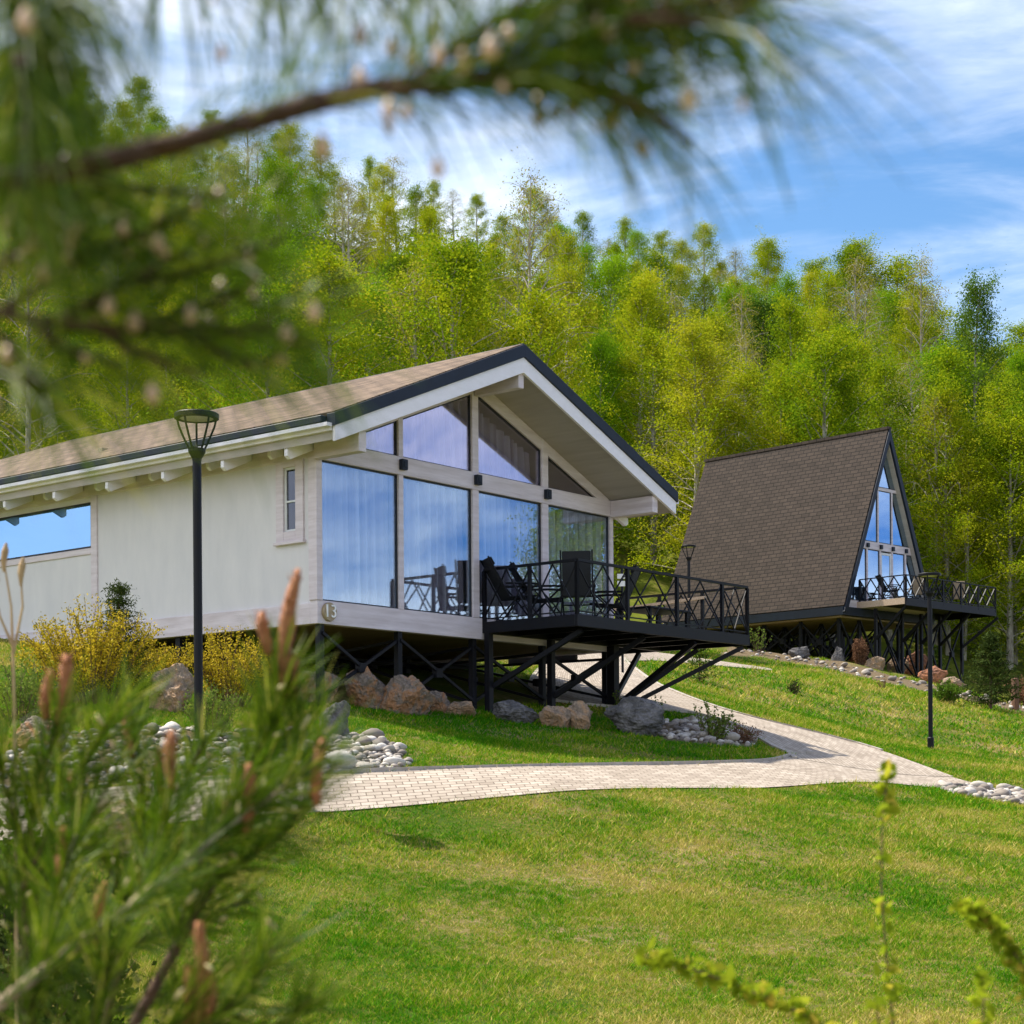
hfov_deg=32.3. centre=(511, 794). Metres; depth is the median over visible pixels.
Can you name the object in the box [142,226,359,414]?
birch tree
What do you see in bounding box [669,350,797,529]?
birch tree
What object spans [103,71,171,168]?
birch tree
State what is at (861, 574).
window
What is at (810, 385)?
birch tree
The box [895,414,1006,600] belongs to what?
birch tree
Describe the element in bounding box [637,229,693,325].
birch tree
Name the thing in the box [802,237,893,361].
birch tree
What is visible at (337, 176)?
birch tree
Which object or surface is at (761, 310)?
birch tree
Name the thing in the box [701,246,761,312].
birch tree
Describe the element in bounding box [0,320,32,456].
birch tree
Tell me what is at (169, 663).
flowering shrub
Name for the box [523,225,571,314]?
birch tree
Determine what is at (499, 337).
birch tree
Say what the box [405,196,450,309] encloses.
birch tree
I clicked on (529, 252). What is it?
birch tree
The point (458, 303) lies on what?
birch tree
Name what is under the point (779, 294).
birch tree
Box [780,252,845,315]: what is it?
birch tree
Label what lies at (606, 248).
birch tree
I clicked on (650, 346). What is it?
birch tree
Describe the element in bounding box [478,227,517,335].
birch tree
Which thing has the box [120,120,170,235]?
birch tree
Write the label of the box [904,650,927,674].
boulder
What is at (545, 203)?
birch tree
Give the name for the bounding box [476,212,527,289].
birch tree
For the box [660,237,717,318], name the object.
birch tree
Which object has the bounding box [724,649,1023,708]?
pebble bed
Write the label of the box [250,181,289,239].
birch tree
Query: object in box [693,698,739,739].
spiky shrub
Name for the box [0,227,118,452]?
birch tree
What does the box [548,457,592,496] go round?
window
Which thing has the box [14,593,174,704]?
flowering shrub
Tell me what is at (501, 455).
curtain
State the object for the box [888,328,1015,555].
birch tree
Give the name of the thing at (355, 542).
curtain
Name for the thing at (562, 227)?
birch tree
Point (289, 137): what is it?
birch tree
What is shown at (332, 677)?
boulder
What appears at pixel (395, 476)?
window
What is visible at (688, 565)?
street lamp
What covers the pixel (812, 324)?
birch tree
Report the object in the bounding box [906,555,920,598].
window
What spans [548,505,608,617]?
window
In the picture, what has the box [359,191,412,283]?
birch tree
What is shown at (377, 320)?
birch tree
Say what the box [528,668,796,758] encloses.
kerb
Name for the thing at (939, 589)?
reclining chair
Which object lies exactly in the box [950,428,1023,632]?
birch tree
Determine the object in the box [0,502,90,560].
window
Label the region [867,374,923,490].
birch tree
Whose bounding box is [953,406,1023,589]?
birch tree
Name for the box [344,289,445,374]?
birch tree
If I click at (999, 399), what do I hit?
birch tree
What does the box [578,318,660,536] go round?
birch tree
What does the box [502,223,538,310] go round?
birch tree
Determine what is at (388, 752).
pebble bed
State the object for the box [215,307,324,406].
birch tree
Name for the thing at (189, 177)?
birch tree
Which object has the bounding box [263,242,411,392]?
birch tree
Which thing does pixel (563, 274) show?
birch tree
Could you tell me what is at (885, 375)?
birch tree
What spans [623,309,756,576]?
birch tree
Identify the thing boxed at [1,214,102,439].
birch tree
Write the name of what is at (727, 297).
birch tree
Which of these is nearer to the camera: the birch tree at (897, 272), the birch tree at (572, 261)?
the birch tree at (572, 261)
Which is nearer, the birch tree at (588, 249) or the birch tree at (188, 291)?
the birch tree at (188, 291)
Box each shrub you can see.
[0,654,59,721]
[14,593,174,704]
[137,642,193,675]
[176,625,272,707]
[177,678,243,735]
[634,759,1023,1023]
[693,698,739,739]
[720,722,764,742]
[749,627,771,654]
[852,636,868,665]
[933,678,966,703]
[1004,675,1023,705]
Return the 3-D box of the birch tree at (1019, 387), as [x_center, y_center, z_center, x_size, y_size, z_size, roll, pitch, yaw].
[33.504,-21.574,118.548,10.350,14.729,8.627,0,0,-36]
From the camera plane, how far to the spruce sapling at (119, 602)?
24.88 m
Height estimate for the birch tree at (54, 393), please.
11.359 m
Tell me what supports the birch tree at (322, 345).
on the ground at (652, 587)
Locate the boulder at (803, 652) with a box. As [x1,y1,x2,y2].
[788,646,809,658]
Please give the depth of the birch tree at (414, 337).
69.09 m
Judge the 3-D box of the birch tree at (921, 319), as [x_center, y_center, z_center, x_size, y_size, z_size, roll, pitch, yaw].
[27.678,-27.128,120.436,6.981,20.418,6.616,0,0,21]
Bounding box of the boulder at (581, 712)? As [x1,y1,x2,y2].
[566,700,592,729]
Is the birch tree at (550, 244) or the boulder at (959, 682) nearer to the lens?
the boulder at (959, 682)
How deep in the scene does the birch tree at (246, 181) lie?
133.39 m
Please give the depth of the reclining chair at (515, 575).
31.46 m
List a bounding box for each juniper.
[0,818,162,1023]
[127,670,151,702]
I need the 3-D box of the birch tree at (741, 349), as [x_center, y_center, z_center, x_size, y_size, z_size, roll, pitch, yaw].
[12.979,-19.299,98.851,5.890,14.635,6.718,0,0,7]
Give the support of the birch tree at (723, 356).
on the ground at (652, 587)
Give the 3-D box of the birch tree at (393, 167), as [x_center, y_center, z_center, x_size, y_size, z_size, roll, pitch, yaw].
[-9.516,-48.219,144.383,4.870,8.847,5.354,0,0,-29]
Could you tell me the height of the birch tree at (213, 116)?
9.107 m
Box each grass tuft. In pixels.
[787,679,802,693]
[877,675,885,688]
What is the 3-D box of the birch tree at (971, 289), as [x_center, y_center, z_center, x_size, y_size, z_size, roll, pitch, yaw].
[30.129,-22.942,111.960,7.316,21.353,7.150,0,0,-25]
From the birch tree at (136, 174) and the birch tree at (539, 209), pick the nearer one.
the birch tree at (136, 174)
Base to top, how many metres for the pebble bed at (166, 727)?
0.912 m
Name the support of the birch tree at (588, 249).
on the ground at (652, 587)
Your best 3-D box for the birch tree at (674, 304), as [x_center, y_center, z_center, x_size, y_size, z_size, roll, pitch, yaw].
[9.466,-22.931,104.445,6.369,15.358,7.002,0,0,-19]
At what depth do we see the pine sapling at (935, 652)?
83.67 m
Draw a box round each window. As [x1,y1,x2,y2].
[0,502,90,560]
[285,467,294,531]
[322,460,397,608]
[366,421,396,455]
[403,395,470,470]
[403,476,471,616]
[478,397,540,485]
[479,491,540,619]
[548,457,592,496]
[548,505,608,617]
[851,549,865,600]
[865,496,876,541]
[868,549,878,600]
[879,455,894,489]
[879,491,890,544]
[893,494,908,547]
[893,553,904,597]
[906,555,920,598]
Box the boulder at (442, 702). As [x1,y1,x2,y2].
[430,691,450,713]
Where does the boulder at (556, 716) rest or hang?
on the ground at (652, 587)
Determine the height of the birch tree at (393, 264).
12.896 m
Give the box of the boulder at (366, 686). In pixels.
[344,666,384,709]
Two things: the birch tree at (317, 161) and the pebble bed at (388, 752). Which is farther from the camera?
the birch tree at (317, 161)
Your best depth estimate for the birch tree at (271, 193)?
120.07 m
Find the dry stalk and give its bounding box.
[0,542,25,1023]
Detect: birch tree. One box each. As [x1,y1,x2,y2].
[0,224,140,457]
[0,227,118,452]
[0,235,98,449]
[0,250,100,455]
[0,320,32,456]
[0,334,80,456]
[0,340,35,459]
[1,100,85,273]
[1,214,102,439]
[10,272,118,442]
[21,312,99,446]
[37,333,110,444]
[38,99,75,185]
[42,151,100,319]
[42,336,173,446]
[54,64,115,155]
[55,92,114,207]
[59,230,116,414]
[59,283,176,441]
[79,98,112,149]
[79,197,150,321]
[79,211,188,415]
[89,338,214,431]
[95,223,161,384]
[96,316,164,426]
[97,169,151,239]
[101,92,147,195]
[102,124,134,215]
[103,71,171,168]
[114,112,203,245]
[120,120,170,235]
[126,101,177,196]
[133,128,210,308]
[135,207,175,381]
[138,249,248,425]
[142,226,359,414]
[154,197,219,417]
[155,248,246,408]
[162,153,206,204]
[162,201,221,383]
[165,281,322,415]
[166,149,235,246]
[168,348,244,414]
[191,107,238,194]
[192,154,250,319]
[200,117,243,212]
[202,149,270,257]
[204,245,259,397]
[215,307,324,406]
[216,321,255,407]
[220,187,281,296]
[222,105,280,214]
[223,156,259,232]
[231,139,274,212]
[232,147,340,321]
[237,282,368,393]
[238,225,411,397]
[249,127,304,212]
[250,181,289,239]
[252,122,334,240]
[255,336,337,397]
[262,169,315,281]
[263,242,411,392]
[288,255,345,302]
[291,169,344,270]
[296,133,348,234]
[303,178,384,278]
[306,170,394,349]
[309,258,413,382]
[316,169,357,237]
[329,231,481,383]
[338,195,375,268]
[341,269,413,375]
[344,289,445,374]
[345,152,387,246]
[346,160,418,248]
[349,215,602,560]
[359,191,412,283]
[359,194,412,309]
[365,153,422,251]
[366,243,435,376]
[373,270,429,364]
[382,181,450,294]
[392,247,501,362]
[394,202,446,310]
[400,199,433,234]
[400,232,445,366]
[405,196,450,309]
[408,258,503,359]
[409,177,463,242]
[437,232,519,349]
[438,188,472,240]
[447,191,500,248]
[453,230,479,275]
[455,229,487,282]
[461,313,496,351]
[463,146,630,383]
[468,277,622,599]
[473,237,520,345]
[474,321,520,349]
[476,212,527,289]
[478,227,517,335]
[492,180,565,279]
[492,266,594,385]
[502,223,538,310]
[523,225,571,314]
[526,255,626,430]
[527,218,588,299]
[531,189,565,274]
[532,210,576,269]
[537,226,615,378]
[555,301,629,404]
[560,238,609,341]
[561,209,604,285]
[564,248,701,518]
[568,244,661,418]
[569,324,660,551]
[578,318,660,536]
[586,238,637,334]
[586,321,707,565]
[596,236,619,298]
[600,213,647,289]
[602,226,671,293]
[603,261,695,474]
[610,275,679,429]
[611,258,659,314]
[616,245,704,358]
[621,282,729,525]
[621,338,768,536]
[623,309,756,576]
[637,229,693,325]
[656,260,706,352]
[659,388,769,555]
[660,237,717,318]
[660,293,762,491]
[660,306,737,541]
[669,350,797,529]
[672,217,734,322]
[685,269,719,338]
[687,328,732,474]
[694,257,736,319]
[699,275,768,417]
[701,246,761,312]
[710,273,760,355]
[717,280,777,451]
[717,320,774,452]
[718,289,794,450]
[718,318,954,641]
[718,351,821,453]
[723,297,783,448]
[724,223,808,339]
[729,277,771,374]
[739,238,798,304]
[746,286,832,445]
[753,297,847,446]
[759,264,818,364]
[759,288,789,363]
[766,368,851,441]
[774,343,831,444]
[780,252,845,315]
[792,267,828,337]
[794,290,839,432]
[798,230,925,381]
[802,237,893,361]
[802,269,860,409]
[803,363,870,439]
[811,308,910,495]
[816,291,860,326]
[821,325,925,491]
[825,246,900,413]
[839,279,902,398]
[840,248,889,389]
[840,336,940,639]
[854,283,926,422]
[859,245,982,401]
[861,422,920,506]
[867,283,928,442]
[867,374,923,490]
[875,282,939,472]
[875,335,1023,645]
[878,311,978,465]
[882,243,951,504]
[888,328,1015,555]
[890,281,963,351]
[890,349,975,493]
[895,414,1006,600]
[898,360,1018,655]
[898,377,997,648]
[911,435,1023,660]
[918,406,1023,669]
[926,341,982,495]
[932,264,1023,543]
[939,373,1023,558]
[942,382,1023,664]
[948,323,997,385]
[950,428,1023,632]
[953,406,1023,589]
[954,381,992,460]
[956,362,1023,603]
[963,343,1011,492]
[971,366,1023,414]
[976,342,1023,386]
[978,316,1023,358]
[992,340,1023,452]
[993,476,1023,633]
[1000,479,1023,631]
[1006,340,1023,397]
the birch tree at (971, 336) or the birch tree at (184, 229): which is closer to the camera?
the birch tree at (184, 229)
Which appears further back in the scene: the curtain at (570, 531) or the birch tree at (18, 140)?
the birch tree at (18, 140)
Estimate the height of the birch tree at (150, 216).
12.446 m
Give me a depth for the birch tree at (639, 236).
145.44 m
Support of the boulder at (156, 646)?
on the ground at (652, 587)
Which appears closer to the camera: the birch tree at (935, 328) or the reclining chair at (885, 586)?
the reclining chair at (885, 586)
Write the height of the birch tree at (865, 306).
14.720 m
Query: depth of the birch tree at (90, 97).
152.13 m
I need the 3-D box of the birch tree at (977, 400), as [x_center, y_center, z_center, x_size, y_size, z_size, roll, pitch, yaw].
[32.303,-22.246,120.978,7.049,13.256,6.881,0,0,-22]
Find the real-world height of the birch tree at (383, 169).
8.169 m
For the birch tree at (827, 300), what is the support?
on the ground at (652, 587)
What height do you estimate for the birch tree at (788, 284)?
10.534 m
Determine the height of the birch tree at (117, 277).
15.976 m
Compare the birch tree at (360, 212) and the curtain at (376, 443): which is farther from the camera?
the birch tree at (360, 212)
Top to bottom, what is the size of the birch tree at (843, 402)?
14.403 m
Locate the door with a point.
(885, 558)
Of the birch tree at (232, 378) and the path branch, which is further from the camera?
the birch tree at (232, 378)
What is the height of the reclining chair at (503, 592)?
1.139 m
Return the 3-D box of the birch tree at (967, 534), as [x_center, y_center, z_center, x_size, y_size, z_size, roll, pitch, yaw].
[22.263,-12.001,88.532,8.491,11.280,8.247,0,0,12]
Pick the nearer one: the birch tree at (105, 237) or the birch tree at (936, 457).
the birch tree at (936, 457)
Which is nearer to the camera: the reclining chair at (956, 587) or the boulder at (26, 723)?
the boulder at (26, 723)
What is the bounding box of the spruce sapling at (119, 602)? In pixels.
[75,577,165,696]
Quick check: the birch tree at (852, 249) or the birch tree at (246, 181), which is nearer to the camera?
the birch tree at (246, 181)
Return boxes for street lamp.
[176,409,218,754]
[681,545,695,652]
[918,572,940,748]
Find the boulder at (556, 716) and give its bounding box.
[538,705,570,727]
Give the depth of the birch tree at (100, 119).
146.72 m
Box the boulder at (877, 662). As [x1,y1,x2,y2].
[864,656,884,669]
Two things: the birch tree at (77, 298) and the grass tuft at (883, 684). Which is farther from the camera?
the birch tree at (77, 298)
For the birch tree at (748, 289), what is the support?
on the ground at (652, 587)
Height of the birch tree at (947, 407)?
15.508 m
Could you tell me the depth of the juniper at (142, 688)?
25.07 m
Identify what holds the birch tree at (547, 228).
on the ground at (652, 587)
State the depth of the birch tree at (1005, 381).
113.14 m
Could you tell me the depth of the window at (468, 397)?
30.95 m
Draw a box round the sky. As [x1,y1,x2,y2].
[0,0,1023,435]
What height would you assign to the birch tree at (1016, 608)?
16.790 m
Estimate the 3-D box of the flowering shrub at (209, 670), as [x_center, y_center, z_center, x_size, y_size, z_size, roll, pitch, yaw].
[-4.156,-1.875,26.155,1.513,1.260,1.550,0,0,36]
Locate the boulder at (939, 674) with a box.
[918,666,947,683]
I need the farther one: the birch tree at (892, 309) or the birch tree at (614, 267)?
the birch tree at (892, 309)
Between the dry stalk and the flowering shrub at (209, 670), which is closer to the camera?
the dry stalk
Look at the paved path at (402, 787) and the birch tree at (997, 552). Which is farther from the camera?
the birch tree at (997, 552)
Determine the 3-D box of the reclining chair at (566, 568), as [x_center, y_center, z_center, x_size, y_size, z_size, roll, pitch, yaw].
[1.156,-3.632,31.044,0.592,1.224,0.767,0,0,7]
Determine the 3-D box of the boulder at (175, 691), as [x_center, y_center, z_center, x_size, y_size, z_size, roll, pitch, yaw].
[-4.748,-1.399,24.543,0.654,0.840,0.484,0,0,13]
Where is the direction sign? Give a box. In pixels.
[617,569,624,672]
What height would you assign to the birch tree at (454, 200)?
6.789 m
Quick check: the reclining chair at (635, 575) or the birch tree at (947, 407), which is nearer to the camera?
the reclining chair at (635, 575)
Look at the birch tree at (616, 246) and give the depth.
132.17 m
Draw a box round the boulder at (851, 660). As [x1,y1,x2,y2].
[848,648,855,663]
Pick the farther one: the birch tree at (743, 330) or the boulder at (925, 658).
the birch tree at (743, 330)
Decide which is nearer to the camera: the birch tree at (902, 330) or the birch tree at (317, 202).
the birch tree at (902, 330)
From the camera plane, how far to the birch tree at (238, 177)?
130.39 m
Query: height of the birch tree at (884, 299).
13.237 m
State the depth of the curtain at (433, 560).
30.55 m
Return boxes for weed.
[612,690,620,704]
[651,695,665,704]
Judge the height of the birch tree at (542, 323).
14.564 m
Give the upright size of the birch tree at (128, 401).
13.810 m
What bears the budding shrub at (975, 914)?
on the ground at (652, 587)
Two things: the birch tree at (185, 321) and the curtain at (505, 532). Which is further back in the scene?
the birch tree at (185, 321)
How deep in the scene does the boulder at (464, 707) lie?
29.77 m
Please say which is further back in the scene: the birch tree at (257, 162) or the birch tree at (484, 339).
the birch tree at (257, 162)
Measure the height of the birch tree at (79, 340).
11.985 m
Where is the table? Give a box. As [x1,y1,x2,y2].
[616,605,690,626]
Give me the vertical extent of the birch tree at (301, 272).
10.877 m
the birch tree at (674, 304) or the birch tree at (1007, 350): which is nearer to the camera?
the birch tree at (674, 304)
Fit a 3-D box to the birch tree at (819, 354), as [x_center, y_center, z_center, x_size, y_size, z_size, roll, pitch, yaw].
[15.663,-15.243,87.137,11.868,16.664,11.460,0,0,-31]
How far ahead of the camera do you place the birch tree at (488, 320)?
95.55 m
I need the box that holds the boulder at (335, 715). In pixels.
[319,700,350,735]
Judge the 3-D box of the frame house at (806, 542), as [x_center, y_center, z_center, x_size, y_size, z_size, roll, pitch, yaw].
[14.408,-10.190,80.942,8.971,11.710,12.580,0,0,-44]
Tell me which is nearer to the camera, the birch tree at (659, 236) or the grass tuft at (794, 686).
the grass tuft at (794, 686)
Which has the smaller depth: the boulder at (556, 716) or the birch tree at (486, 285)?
the boulder at (556, 716)
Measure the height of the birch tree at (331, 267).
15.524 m
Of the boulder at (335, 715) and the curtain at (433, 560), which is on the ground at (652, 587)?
the boulder at (335, 715)
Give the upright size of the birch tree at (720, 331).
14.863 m
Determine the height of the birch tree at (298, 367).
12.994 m
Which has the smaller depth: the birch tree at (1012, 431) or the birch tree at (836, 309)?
the birch tree at (1012, 431)
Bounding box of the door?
[881,553,891,598]
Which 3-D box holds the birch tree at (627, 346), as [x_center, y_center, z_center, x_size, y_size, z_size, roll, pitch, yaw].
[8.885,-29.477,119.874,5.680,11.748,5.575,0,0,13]
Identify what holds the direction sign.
on the path branch
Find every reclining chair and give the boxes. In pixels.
[480,556,540,620]
[508,561,565,617]
[559,549,595,615]
[589,564,642,619]
[875,574,899,598]
[907,576,923,598]
[930,577,948,599]
[952,581,965,604]
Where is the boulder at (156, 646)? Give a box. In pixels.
[141,644,158,652]
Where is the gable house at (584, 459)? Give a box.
[0,343,749,712]
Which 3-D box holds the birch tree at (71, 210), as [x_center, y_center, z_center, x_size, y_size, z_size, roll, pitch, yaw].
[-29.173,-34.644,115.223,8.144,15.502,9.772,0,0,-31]
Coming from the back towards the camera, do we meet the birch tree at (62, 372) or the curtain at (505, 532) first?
the birch tree at (62, 372)
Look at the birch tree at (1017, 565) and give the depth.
95.57 m
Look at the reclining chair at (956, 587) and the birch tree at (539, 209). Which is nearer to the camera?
the reclining chair at (956, 587)
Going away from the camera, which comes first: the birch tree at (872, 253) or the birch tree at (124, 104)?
the birch tree at (124, 104)
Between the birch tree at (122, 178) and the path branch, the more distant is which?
the birch tree at (122, 178)
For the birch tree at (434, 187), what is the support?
on the ground at (652, 587)
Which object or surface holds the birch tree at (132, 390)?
on the ground at (652, 587)
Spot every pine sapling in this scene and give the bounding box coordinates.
[674,648,724,681]
[925,644,951,669]
[954,629,1023,708]
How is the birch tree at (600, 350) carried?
on the ground at (652, 587)
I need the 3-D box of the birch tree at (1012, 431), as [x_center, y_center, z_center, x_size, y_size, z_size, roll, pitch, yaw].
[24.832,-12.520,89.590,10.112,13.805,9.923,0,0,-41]
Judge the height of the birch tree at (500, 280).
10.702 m
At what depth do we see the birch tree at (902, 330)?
122.14 m
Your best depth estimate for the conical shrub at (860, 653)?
71.25 m
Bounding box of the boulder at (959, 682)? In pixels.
[940,677,965,689]
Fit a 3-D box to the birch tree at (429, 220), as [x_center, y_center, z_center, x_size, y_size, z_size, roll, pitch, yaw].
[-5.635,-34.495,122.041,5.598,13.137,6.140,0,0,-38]
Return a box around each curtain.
[322,464,388,605]
[366,426,386,452]
[387,400,461,468]
[388,477,463,614]
[461,400,529,482]
[465,492,534,619]
[534,506,593,617]
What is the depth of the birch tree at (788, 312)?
101.81 m
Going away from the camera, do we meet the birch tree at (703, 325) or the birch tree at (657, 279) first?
the birch tree at (703, 325)
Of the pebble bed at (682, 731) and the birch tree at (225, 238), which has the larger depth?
the birch tree at (225, 238)
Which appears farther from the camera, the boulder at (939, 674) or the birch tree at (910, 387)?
the birch tree at (910, 387)
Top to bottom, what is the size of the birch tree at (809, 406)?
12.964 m
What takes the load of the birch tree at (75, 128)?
on the ground at (652, 587)
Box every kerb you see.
[146,752,821,783]
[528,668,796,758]
[624,657,882,750]
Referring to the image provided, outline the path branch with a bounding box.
[532,653,951,775]
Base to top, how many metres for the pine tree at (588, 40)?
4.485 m
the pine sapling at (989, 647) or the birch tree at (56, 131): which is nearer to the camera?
the pine sapling at (989, 647)
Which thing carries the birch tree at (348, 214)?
on the ground at (652, 587)
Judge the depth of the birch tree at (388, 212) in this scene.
122.82 m
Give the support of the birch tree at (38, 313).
on the ground at (652, 587)
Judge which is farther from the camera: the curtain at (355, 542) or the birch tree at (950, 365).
the birch tree at (950, 365)
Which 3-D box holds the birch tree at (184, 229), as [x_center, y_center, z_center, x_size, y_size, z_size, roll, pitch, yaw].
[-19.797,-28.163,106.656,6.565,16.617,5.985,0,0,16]
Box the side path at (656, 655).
[624,652,771,669]
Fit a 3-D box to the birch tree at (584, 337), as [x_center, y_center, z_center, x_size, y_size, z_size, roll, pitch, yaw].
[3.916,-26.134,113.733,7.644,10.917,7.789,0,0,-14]
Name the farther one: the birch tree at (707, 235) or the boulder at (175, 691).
the birch tree at (707, 235)
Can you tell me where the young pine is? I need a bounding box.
[0,568,381,1023]
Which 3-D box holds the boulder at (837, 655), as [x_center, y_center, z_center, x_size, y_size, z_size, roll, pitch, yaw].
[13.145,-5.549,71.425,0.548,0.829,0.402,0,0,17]
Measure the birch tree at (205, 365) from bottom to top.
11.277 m
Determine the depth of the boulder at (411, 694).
28.67 m
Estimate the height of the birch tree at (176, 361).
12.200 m
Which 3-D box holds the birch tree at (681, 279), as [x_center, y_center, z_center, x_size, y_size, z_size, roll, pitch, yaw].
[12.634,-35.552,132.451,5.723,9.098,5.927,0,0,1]
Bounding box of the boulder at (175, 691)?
[149,663,193,712]
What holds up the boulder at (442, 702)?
on the ground at (652, 587)
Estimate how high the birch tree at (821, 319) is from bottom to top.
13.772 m
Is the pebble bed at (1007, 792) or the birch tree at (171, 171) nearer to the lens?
the pebble bed at (1007, 792)
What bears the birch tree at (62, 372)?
on the ground at (652, 587)
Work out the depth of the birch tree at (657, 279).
110.15 m
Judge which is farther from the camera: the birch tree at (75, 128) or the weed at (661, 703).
the birch tree at (75, 128)
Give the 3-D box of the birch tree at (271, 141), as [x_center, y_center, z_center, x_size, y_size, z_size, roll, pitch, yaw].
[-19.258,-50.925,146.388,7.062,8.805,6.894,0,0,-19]
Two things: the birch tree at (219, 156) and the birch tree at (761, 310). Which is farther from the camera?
the birch tree at (219, 156)
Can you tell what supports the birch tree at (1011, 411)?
on the ground at (652, 587)
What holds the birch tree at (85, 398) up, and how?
on the ground at (652, 587)
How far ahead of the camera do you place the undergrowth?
101.29 m
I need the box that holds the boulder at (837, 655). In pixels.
[831,646,844,661]
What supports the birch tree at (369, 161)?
on the ground at (652, 587)
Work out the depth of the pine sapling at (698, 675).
43.97 m
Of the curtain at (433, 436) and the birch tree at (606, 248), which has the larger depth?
the birch tree at (606, 248)
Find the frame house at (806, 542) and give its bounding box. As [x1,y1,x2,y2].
[662,426,998,681]
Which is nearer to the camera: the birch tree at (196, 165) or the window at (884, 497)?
the window at (884, 497)
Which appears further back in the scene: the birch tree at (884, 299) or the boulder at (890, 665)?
the birch tree at (884, 299)
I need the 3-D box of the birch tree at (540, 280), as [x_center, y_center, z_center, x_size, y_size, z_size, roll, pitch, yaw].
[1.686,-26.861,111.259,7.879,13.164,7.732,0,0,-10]
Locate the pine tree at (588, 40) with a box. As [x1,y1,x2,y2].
[0,0,962,547]
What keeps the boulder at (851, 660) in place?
on the ground at (652, 587)
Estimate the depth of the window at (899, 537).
78.26 m
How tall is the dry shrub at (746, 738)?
0.432 m
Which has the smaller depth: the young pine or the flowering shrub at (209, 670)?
the young pine
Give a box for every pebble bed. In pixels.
[0,721,329,787]
[324,728,413,768]
[657,714,757,746]
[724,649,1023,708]
[934,780,1023,804]
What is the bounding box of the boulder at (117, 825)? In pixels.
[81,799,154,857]
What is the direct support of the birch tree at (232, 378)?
on the ground at (652, 587)
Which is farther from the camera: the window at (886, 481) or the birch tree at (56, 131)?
the birch tree at (56, 131)
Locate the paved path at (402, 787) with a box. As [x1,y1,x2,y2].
[0,756,970,838]
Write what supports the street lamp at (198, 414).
on the ground at (652, 587)
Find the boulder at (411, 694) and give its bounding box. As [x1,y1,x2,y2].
[379,675,435,715]
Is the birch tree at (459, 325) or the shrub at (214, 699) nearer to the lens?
the shrub at (214, 699)
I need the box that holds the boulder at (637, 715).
[604,696,664,736]
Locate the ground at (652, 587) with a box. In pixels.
[0,203,1023,1023]
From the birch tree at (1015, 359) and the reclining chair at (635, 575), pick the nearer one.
the reclining chair at (635, 575)
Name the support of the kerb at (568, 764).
on the ground at (652, 587)
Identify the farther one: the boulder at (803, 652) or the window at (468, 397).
the boulder at (803, 652)
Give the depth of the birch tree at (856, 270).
122.05 m
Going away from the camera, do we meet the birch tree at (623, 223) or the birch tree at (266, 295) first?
the birch tree at (266, 295)
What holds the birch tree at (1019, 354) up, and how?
on the ground at (652, 587)
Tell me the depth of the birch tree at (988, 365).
136.53 m
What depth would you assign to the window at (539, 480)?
32.00 m
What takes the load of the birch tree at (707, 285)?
on the ground at (652, 587)
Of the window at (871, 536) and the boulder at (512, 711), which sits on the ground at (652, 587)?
the boulder at (512, 711)
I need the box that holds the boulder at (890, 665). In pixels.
[887,657,908,672]
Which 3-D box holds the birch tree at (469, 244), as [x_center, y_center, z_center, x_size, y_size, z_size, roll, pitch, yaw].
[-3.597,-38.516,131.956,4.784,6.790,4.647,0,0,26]
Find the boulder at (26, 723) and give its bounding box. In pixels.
[16,715,67,748]
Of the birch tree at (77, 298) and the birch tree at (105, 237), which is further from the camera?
the birch tree at (105, 237)
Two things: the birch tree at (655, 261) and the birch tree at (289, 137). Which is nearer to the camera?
the birch tree at (655, 261)
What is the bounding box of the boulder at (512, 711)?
[492,700,538,723]
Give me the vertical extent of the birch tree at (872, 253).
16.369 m
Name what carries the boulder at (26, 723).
on the ground at (652, 587)
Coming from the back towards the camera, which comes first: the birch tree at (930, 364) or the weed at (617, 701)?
the birch tree at (930, 364)
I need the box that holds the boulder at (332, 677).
[298,671,340,703]
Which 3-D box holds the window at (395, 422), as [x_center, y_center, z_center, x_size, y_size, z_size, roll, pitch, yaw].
[-2.411,-5.917,28.928,0.045,0.617,1.501,0,0,39]
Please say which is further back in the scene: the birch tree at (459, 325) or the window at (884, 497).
the birch tree at (459, 325)
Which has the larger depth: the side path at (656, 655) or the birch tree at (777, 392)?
the birch tree at (777, 392)
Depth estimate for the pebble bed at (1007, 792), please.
30.86 m
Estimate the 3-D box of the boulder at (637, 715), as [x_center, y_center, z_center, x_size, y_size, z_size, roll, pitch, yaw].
[2.134,-1.268,30.194,0.848,0.808,0.930,0,0,-38]
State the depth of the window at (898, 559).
78.30 m
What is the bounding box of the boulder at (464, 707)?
[445,701,476,716]
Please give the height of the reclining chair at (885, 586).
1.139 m
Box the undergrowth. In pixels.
[4,163,1023,669]
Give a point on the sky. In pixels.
(964, 199)
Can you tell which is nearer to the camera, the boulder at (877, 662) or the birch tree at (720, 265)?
the boulder at (877, 662)
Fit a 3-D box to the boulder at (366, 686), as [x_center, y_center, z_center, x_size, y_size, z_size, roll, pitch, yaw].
[-2.407,-1.656,28.877,0.689,0.891,0.565,0,0,0]
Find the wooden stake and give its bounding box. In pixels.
[1011,678,1018,710]
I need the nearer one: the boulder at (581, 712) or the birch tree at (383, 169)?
the boulder at (581, 712)

